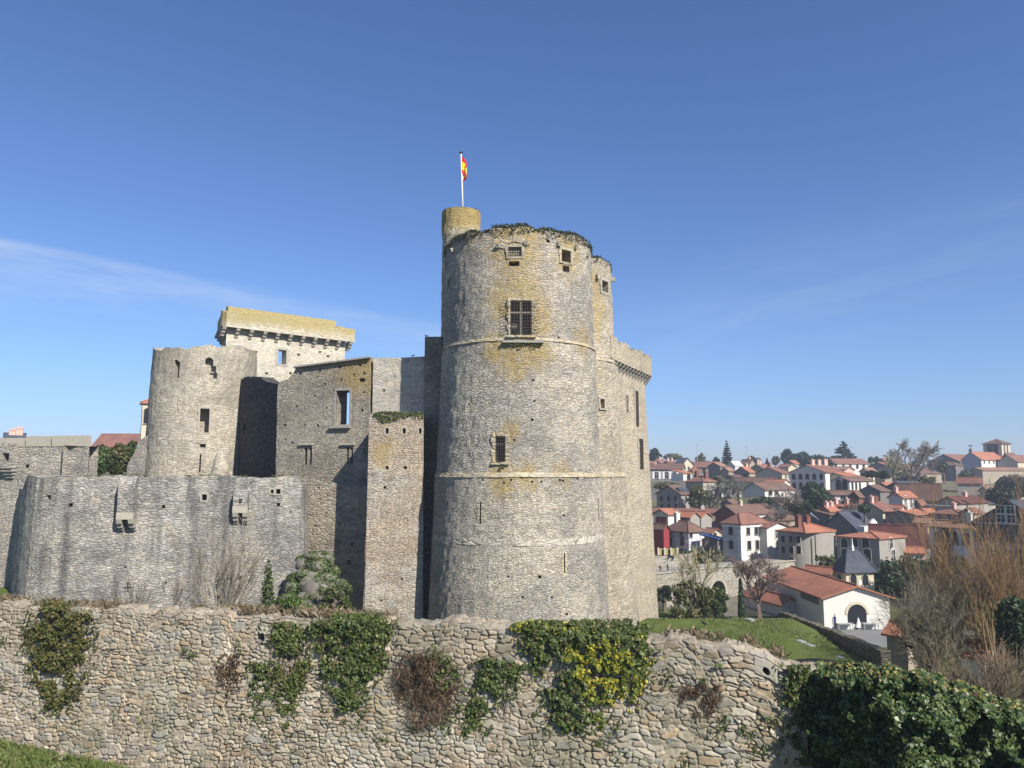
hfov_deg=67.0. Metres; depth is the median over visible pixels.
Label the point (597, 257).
ivy
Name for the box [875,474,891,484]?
house
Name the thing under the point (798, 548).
window
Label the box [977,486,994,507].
house
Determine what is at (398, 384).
linking wall
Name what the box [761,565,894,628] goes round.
market hall
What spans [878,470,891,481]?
pine tree
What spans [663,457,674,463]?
house
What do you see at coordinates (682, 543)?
window
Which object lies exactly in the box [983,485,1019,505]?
pine tree
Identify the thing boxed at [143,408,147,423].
window
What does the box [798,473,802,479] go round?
window
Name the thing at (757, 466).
house
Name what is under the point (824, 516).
house
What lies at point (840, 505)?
house
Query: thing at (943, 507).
house
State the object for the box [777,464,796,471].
house
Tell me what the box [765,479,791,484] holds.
house
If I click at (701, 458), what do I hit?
tree
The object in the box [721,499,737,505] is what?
house
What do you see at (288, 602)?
shrub
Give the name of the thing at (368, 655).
ivy
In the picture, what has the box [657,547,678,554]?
board fence
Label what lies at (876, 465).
house
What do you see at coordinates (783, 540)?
window
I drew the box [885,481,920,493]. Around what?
house
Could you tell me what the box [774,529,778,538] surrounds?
window
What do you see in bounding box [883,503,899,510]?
house
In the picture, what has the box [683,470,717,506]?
house
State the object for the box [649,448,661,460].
pine tree
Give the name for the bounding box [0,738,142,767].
grass
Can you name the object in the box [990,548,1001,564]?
window
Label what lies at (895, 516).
house
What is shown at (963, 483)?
house
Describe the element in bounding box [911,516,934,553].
house
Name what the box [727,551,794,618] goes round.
bare tree
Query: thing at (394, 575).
square block
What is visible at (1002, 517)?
window
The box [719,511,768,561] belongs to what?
villa
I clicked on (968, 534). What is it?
window
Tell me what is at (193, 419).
round tower
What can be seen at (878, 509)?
house
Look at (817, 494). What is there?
oak tree
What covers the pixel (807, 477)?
window
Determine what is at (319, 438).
hall wall
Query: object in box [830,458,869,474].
house
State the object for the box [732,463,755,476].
house
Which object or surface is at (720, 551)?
bush
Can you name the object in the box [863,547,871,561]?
window
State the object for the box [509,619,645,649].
creeper
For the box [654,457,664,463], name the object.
house
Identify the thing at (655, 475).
window
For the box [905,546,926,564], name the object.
house
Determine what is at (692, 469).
house
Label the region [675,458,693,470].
house
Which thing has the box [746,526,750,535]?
window
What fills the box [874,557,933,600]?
bush
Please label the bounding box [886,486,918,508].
house
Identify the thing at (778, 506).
house
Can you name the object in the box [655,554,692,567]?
garden wall
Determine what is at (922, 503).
house
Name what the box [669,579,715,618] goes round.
bush
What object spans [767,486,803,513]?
bare tree
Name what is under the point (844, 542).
window
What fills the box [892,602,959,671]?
shrub
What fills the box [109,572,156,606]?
bare bush
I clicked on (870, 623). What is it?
table
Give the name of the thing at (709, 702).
ivy
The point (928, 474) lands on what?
house
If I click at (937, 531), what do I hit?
window
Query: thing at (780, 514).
bare tree
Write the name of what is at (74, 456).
curtain wall
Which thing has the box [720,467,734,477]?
house
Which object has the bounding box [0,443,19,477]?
bartizan
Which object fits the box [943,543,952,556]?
window
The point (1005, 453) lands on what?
house
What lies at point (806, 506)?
bush
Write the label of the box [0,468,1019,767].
ground
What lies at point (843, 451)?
cedar tree
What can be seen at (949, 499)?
house
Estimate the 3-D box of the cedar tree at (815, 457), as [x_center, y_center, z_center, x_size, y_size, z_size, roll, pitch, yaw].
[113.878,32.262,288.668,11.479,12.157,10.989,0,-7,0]
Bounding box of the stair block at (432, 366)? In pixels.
[424,337,442,618]
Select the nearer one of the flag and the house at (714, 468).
the flag
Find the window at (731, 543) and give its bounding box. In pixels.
[728,539,733,549]
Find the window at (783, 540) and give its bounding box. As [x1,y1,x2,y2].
[780,535,785,542]
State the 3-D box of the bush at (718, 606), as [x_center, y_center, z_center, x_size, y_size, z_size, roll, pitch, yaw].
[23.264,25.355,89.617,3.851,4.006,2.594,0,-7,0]
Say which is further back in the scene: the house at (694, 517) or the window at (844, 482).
the window at (844, 482)
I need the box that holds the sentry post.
[210,451,229,475]
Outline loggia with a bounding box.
[704,490,742,496]
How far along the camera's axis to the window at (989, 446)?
342.96 m
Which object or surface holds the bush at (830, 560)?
on the ground at (794, 626)
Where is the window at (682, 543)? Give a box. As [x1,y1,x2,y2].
[679,535,684,545]
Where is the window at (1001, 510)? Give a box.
[995,505,1004,513]
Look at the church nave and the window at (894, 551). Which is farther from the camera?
the church nave
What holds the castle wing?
on the ground at (794, 626)
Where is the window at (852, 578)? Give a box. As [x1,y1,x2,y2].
[849,574,857,584]
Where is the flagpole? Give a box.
[459,151,462,206]
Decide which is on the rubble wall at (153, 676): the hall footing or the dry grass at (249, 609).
the dry grass at (249, 609)
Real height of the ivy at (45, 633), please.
3.441 m
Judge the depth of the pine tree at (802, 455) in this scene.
370.24 m
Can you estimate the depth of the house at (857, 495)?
180.95 m
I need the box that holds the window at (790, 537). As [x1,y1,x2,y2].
[788,535,793,542]
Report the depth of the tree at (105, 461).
91.16 m
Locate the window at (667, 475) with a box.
[662,471,670,478]
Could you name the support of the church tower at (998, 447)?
on the ground at (794, 626)
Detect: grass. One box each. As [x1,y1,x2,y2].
[0,593,398,618]
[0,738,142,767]
[632,623,791,659]
[643,617,863,659]
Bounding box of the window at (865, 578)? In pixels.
[861,573,869,585]
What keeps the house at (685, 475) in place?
on the ground at (794, 626)
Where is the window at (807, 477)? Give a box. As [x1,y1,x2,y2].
[805,473,809,479]
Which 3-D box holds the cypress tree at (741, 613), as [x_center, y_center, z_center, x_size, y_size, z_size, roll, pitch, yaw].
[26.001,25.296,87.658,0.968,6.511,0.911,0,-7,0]
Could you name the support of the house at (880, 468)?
on the ground at (794, 626)
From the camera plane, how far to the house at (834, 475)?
227.26 m
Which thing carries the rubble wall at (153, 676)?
on the ground at (794, 626)
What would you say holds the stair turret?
on the round tower at (520, 536)
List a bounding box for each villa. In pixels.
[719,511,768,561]
[923,510,977,596]
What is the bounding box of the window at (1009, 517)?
[1006,514,1015,523]
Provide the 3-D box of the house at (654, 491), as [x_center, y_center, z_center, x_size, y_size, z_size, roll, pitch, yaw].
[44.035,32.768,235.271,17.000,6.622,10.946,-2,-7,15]
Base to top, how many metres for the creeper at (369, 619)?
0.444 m
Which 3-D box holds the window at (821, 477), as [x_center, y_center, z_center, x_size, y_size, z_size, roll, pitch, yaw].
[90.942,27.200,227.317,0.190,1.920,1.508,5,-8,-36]
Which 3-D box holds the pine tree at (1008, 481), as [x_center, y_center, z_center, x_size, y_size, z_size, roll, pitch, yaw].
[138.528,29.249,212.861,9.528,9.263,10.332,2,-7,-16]
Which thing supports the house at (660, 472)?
on the ground at (794, 626)
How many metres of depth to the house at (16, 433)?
120.86 m
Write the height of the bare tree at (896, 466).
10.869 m
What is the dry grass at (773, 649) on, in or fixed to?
on the rubble wall at (153, 676)
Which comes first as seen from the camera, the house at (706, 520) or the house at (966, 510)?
the house at (966, 510)
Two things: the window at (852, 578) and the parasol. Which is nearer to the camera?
the parasol
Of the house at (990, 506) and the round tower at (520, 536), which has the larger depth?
the house at (990, 506)
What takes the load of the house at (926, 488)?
on the ground at (794, 626)
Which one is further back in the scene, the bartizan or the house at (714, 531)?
the house at (714, 531)
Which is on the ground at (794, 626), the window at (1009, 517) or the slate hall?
the slate hall
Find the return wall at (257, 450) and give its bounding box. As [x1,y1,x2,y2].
[238,376,279,477]
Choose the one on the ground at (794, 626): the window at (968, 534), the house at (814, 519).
the house at (814, 519)
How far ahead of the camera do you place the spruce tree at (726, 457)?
328.02 m
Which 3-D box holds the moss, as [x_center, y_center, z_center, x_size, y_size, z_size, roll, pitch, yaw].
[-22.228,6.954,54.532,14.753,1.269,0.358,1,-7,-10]
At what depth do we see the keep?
90.30 m
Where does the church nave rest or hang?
on the ground at (794, 626)
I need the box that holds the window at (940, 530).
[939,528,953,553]
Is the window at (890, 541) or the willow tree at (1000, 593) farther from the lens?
the window at (890, 541)
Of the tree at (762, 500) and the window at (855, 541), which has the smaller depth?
the window at (855, 541)
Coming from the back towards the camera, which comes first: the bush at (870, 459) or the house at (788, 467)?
the bush at (870, 459)
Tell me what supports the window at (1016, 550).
in the slate house at (1005, 514)
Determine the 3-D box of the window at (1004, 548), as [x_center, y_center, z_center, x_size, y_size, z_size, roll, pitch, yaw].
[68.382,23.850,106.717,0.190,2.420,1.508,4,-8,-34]
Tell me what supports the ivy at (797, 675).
attached to the rubble wall at (153, 676)
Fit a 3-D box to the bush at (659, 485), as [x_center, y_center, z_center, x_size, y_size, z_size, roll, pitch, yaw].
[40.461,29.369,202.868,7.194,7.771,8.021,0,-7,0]
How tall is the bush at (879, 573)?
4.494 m
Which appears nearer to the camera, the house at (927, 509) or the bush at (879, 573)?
the bush at (879, 573)
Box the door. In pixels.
[848,604,866,623]
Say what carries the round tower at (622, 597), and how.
on the ground at (794, 626)
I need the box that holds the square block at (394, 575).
[363,414,424,619]
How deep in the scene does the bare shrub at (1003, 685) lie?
30.73 m
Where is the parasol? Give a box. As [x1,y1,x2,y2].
[855,618,861,629]
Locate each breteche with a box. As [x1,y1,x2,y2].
[116,476,139,530]
[232,489,249,523]
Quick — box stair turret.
[441,207,480,336]
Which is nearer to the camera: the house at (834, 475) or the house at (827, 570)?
the house at (827, 570)
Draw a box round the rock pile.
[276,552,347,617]
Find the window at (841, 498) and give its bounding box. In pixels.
[838,496,847,500]
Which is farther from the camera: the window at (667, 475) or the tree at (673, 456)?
the tree at (673, 456)
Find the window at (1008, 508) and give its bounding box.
[1005,505,1015,513]
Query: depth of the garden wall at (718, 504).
197.86 m
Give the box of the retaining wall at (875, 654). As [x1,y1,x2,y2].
[778,612,890,665]
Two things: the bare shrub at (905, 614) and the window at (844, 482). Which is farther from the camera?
the window at (844, 482)
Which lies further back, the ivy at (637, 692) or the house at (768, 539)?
the house at (768, 539)
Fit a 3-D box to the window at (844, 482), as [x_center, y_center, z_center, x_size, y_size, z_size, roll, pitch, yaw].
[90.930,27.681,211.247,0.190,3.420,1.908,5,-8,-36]
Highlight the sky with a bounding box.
[0,0,1023,467]
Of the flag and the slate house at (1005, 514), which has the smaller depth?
the flag
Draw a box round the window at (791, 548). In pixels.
[789,545,793,553]
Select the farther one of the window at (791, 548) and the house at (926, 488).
the house at (926, 488)
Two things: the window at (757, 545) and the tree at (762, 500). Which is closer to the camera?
the window at (757, 545)
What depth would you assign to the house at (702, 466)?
302.12 m
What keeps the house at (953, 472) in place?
on the ground at (794, 626)
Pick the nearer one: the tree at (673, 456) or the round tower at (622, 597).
the round tower at (622, 597)
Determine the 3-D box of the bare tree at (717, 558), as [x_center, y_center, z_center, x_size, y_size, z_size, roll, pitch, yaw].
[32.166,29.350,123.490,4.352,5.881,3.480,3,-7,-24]
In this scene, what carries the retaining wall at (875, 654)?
on the ground at (794, 626)
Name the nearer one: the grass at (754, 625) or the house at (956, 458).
the grass at (754, 625)
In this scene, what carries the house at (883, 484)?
on the ground at (794, 626)
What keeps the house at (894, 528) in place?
on the ground at (794, 626)
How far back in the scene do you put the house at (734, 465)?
284.74 m
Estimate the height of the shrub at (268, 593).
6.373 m
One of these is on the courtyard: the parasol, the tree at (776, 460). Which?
the parasol
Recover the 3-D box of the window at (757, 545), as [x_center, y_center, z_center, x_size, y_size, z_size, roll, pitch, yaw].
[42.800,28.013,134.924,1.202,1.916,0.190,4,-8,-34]
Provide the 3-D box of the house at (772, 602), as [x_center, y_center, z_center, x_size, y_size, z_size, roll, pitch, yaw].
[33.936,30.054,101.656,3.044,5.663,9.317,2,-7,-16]
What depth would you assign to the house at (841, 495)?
183.18 m
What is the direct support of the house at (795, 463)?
on the ground at (794, 626)
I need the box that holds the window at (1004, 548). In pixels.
[1002,548,1012,564]
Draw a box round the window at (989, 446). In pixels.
[986,444,992,451]
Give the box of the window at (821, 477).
[819,473,823,479]
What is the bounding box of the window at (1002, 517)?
[996,514,1005,522]
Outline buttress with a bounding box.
[127,436,147,476]
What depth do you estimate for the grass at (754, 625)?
59.91 m
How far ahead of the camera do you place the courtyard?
85.96 m
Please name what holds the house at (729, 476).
on the ground at (794, 626)
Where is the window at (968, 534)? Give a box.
[961,532,970,545]
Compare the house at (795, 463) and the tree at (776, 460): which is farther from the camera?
the tree at (776, 460)
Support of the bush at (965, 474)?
on the ground at (794, 626)
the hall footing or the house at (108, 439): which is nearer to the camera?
the hall footing
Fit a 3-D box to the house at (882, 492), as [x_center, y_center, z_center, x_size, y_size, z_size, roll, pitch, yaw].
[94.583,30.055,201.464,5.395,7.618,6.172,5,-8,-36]
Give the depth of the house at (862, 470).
270.03 m
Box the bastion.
[9,475,307,612]
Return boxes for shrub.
[260,559,274,611]
[277,593,301,610]
[315,584,352,612]
[868,560,993,672]
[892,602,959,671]
[911,616,1023,699]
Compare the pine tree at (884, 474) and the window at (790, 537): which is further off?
the pine tree at (884, 474)
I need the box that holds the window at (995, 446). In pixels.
[992,444,998,454]
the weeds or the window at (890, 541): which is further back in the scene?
the window at (890, 541)
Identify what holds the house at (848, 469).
on the ground at (794, 626)
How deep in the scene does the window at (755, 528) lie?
135.16 m
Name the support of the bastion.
on the ground at (794, 626)
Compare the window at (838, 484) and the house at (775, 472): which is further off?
the house at (775, 472)
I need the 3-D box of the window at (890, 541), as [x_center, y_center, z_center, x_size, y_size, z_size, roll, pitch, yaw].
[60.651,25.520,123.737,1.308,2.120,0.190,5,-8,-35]
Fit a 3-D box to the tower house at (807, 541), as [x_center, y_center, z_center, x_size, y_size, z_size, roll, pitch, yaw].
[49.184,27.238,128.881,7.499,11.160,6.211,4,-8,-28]
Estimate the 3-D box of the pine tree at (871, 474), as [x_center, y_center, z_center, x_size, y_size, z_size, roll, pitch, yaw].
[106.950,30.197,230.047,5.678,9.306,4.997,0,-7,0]
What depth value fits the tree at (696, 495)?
183.34 m
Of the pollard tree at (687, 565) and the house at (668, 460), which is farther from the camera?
the house at (668, 460)
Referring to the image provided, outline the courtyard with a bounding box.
[835,629,973,647]
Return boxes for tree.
[97,444,112,476]
[108,443,131,474]
[125,440,137,472]
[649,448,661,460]
[663,453,681,459]
[669,539,733,612]
[687,484,709,507]
[695,453,707,461]
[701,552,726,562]
[704,483,719,507]
[717,474,747,498]
[721,440,732,464]
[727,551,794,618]
[737,578,745,618]
[748,496,791,505]
[766,503,790,525]
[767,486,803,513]
[771,456,780,466]
[780,448,795,463]
[795,451,808,465]
[800,481,833,509]
[802,454,835,465]
[829,441,856,458]
[843,499,858,509]
[860,470,880,479]
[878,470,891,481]
[882,454,915,480]
[886,438,942,476]
[886,464,1023,687]
[891,504,1022,680]
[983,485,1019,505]
[993,595,1023,699]
[994,474,1023,499]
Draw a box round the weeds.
[0,625,784,767]
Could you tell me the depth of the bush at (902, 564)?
102.96 m
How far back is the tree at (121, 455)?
92.99 m
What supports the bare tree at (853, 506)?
on the ground at (794, 626)
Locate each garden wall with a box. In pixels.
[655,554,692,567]
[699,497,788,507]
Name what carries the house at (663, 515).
on the ground at (794, 626)
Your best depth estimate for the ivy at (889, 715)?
15.15 m
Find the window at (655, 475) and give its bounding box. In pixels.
[652,471,660,478]
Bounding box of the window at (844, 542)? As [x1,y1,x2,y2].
[840,537,848,548]
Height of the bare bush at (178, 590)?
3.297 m
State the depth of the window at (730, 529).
134.73 m
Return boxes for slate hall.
[823,510,869,535]
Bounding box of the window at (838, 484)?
[835,479,841,489]
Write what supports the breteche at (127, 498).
attached to the bastion
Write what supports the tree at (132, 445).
on the ground at (794, 626)
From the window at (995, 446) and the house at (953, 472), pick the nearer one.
the house at (953, 472)
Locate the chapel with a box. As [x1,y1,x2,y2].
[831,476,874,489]
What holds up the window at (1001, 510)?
in the slate house at (1005, 514)
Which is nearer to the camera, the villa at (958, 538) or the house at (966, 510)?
the villa at (958, 538)
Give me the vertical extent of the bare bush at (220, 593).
7.352 m
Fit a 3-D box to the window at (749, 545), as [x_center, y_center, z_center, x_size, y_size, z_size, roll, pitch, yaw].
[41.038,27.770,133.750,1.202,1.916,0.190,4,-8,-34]
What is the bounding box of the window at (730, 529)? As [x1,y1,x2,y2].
[728,526,733,535]
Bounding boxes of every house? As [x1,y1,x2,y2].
[3,426,26,437]
[91,433,139,454]
[650,461,685,480]
[650,481,684,499]
[652,505,719,526]
[652,508,680,524]
[653,523,671,555]
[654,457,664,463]
[655,485,689,507]
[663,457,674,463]
[667,461,719,477]
[669,511,706,551]
[670,470,692,480]
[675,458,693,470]
[680,510,701,525]
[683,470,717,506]
[687,467,700,477]
[697,511,713,528]
[699,533,722,558]
[704,527,721,537]
[707,462,726,485]
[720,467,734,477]
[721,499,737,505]
[724,475,742,487]
[727,461,742,469]
[731,477,776,494]
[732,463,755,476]
[740,456,755,467]
[743,482,795,496]
[743,586,795,617]
[751,459,766,471]
[754,462,789,480]
[758,520,790,559]
[762,514,795,525]
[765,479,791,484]
[769,499,787,511]
[776,514,836,567]
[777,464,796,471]
[785,460,799,468]
[799,509,844,525]
[802,513,820,524]
[803,564,834,576]
[819,500,840,512]
[820,490,852,508]
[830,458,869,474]
[830,472,859,489]
[831,466,854,473]
[832,497,856,509]
[834,530,907,573]
[848,490,864,504]
[857,519,877,532]
[858,467,876,484]
[860,485,891,503]
[862,495,894,523]
[867,462,888,468]
[868,523,928,561]
[875,464,923,481]
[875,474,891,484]
[878,482,892,486]
[881,619,924,670]
[882,509,930,523]
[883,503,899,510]
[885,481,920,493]
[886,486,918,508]
[890,504,906,510]
[894,483,942,504]
[898,469,942,482]
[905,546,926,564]
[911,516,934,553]
[914,499,926,509]
[921,508,934,511]
[924,504,965,510]
[928,454,965,469]
[928,501,960,519]
[934,461,963,481]
[934,490,989,512]
[953,634,1000,692]
[956,477,990,496]
[957,507,983,520]
[967,467,1023,484]
[969,499,1023,598]
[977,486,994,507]
[988,502,994,511]
[996,455,1023,467]
[1002,452,1014,457]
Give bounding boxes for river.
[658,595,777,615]
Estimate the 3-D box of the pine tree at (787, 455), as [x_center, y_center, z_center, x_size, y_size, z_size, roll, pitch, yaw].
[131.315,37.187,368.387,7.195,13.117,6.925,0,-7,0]
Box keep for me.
[215,306,354,381]
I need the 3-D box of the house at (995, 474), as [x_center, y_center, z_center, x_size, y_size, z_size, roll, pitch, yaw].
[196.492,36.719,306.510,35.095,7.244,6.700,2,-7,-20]
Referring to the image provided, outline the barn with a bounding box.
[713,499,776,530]
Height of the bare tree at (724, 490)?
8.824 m
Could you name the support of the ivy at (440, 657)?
attached to the rubble wall at (153, 676)
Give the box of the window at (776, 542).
[775,539,777,549]
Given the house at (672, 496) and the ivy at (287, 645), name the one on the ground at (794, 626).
the house at (672, 496)
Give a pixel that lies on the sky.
(807, 216)
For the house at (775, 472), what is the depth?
249.82 m
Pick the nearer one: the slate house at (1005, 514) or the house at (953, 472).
the slate house at (1005, 514)
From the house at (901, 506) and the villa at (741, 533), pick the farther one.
the house at (901, 506)
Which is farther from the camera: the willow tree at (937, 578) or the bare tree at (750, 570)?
the bare tree at (750, 570)
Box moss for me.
[84,474,303,477]
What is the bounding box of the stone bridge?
[656,559,794,606]
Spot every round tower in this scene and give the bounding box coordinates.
[144,344,256,476]
[428,227,609,622]
[591,258,639,625]
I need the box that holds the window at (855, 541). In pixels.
[850,538,858,546]
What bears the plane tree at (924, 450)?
on the ground at (794, 626)
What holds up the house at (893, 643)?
on the courtyard
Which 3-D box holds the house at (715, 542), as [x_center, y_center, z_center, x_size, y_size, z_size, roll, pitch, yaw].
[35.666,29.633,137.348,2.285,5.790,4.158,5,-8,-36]
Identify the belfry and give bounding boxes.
[140,399,147,439]
[832,541,877,590]
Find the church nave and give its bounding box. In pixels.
[961,445,1001,471]
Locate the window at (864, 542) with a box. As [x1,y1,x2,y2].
[861,537,869,548]
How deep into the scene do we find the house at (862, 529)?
140.74 m
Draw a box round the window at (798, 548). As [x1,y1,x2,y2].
[796,545,801,553]
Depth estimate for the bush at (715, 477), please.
222.38 m
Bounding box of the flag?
[462,157,466,182]
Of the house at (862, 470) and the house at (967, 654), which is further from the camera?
the house at (862, 470)
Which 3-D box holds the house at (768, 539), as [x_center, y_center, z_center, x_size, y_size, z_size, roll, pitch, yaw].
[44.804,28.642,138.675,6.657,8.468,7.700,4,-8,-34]
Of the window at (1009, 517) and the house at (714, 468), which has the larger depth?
the house at (714, 468)
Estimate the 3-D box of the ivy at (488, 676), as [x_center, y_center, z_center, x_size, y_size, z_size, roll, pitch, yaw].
[-0.605,7.763,18.895,2.171,2.122,0.269,-2,-7,14]
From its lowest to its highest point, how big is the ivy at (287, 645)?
3.000 m
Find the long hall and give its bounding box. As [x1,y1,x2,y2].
[788,459,846,498]
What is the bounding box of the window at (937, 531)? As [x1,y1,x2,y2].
[933,531,941,545]
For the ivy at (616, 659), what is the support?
attached to the rubble wall at (153, 676)
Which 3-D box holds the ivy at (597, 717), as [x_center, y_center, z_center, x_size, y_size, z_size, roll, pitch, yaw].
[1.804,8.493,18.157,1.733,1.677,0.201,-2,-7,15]
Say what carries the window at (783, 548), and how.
in the tower house at (807, 541)
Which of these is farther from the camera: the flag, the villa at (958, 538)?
the villa at (958, 538)
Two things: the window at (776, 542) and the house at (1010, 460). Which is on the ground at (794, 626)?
the house at (1010, 460)
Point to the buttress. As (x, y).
(136, 463)
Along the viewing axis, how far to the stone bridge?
112.48 m
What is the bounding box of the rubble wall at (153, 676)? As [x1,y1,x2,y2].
[0,598,832,767]
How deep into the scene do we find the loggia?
203.94 m
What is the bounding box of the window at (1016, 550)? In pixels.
[1016,550,1023,565]
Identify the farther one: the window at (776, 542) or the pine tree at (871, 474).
the pine tree at (871, 474)
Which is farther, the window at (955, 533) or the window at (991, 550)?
the window at (955, 533)
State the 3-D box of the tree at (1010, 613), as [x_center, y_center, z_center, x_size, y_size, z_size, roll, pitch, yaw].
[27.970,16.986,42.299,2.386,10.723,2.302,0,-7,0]
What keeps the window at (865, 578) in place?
in the belfry at (853, 564)
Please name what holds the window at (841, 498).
in the house at (841, 495)
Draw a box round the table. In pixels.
[861,622,878,629]
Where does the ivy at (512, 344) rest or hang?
on the round tower at (520, 536)
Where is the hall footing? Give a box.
[301,479,366,609]
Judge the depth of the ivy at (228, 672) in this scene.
20.87 m
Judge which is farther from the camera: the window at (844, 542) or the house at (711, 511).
the house at (711, 511)
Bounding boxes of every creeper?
[329,611,398,622]
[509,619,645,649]
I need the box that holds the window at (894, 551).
[891,548,895,562]
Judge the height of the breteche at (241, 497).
2.399 m
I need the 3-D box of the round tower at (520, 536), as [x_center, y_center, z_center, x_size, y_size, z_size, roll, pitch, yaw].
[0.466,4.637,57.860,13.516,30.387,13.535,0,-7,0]
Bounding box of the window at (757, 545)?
[755,539,759,549]
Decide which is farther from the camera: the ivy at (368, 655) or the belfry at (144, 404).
the belfry at (144, 404)
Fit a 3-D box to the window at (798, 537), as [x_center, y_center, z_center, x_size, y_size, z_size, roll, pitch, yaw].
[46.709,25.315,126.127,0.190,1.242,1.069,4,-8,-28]
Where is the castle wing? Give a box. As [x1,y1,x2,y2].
[595,336,658,620]
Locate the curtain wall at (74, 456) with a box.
[0,435,98,586]
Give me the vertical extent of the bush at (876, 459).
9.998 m
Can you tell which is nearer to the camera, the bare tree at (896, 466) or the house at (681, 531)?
the house at (681, 531)
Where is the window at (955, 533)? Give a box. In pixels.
[950,531,959,545]
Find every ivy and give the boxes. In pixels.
[9,599,103,722]
[209,654,252,712]
[231,661,279,721]
[250,621,326,737]
[299,611,405,713]
[373,411,423,422]
[387,650,469,738]
[403,653,469,689]
[443,222,592,256]
[445,657,529,744]
[503,618,677,735]
[506,343,538,347]
[553,710,624,763]
[591,255,611,272]
[614,656,662,713]
[670,683,734,718]
[763,664,820,767]
[793,658,1023,767]
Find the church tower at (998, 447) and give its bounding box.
[982,439,1011,456]
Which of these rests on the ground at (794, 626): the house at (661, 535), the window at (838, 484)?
the house at (661, 535)
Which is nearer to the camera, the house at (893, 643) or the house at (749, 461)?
the house at (893, 643)
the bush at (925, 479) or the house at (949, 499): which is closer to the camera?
the house at (949, 499)
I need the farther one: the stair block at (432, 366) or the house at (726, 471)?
the house at (726, 471)
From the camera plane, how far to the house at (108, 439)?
153.32 m
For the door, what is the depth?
89.62 m
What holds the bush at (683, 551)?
on the ground at (794, 626)
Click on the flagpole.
(460, 152)
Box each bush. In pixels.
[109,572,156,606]
[158,572,192,607]
[166,501,289,608]
[652,481,678,489]
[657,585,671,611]
[666,546,702,562]
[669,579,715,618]
[695,549,725,563]
[699,585,729,618]
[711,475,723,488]
[783,499,814,515]
[815,555,835,566]
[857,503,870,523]
[867,456,873,464]
[873,456,879,462]
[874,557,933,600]
[874,567,892,581]
[897,553,971,602]
[918,475,936,482]
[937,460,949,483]
[957,470,973,476]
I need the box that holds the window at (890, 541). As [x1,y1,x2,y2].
[888,537,893,549]
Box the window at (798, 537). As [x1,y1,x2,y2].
[796,535,800,542]
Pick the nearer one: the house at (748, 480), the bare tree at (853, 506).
the bare tree at (853, 506)
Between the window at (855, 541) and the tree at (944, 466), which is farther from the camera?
the tree at (944, 466)
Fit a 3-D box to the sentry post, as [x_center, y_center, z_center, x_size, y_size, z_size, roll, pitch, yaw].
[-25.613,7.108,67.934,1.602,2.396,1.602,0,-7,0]
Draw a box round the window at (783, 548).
[781,546,785,553]
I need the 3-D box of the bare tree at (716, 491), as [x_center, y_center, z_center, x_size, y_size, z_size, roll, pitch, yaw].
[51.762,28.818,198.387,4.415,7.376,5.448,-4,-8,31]
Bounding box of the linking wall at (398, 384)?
[372,356,424,413]
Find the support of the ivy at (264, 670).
attached to the rubble wall at (153, 676)
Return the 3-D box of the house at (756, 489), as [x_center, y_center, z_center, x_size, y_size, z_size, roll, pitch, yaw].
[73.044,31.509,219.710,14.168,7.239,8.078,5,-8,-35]
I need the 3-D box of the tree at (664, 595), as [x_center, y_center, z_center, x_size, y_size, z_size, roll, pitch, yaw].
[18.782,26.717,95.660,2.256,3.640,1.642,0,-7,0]
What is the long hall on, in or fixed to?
on the ground at (794, 626)
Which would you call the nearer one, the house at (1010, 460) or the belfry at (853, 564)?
the belfry at (853, 564)
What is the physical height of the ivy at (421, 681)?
2.226 m
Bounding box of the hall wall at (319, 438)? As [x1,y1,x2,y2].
[276,356,372,485]
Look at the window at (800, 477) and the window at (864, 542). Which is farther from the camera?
the window at (800, 477)
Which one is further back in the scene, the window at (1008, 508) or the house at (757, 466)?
the house at (757, 466)
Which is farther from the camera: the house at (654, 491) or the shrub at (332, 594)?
the house at (654, 491)
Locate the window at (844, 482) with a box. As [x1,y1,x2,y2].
[842,479,847,489]
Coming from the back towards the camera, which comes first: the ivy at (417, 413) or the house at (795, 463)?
the house at (795, 463)
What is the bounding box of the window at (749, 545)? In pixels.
[747,539,751,549]
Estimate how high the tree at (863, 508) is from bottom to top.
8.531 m
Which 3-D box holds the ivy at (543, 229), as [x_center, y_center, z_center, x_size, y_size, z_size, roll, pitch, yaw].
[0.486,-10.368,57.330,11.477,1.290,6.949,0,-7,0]
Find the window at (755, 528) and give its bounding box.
[754,526,758,535]
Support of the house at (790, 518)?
on the ground at (794, 626)
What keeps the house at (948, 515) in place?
on the ground at (794, 626)
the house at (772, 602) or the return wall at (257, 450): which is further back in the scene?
the house at (772, 602)

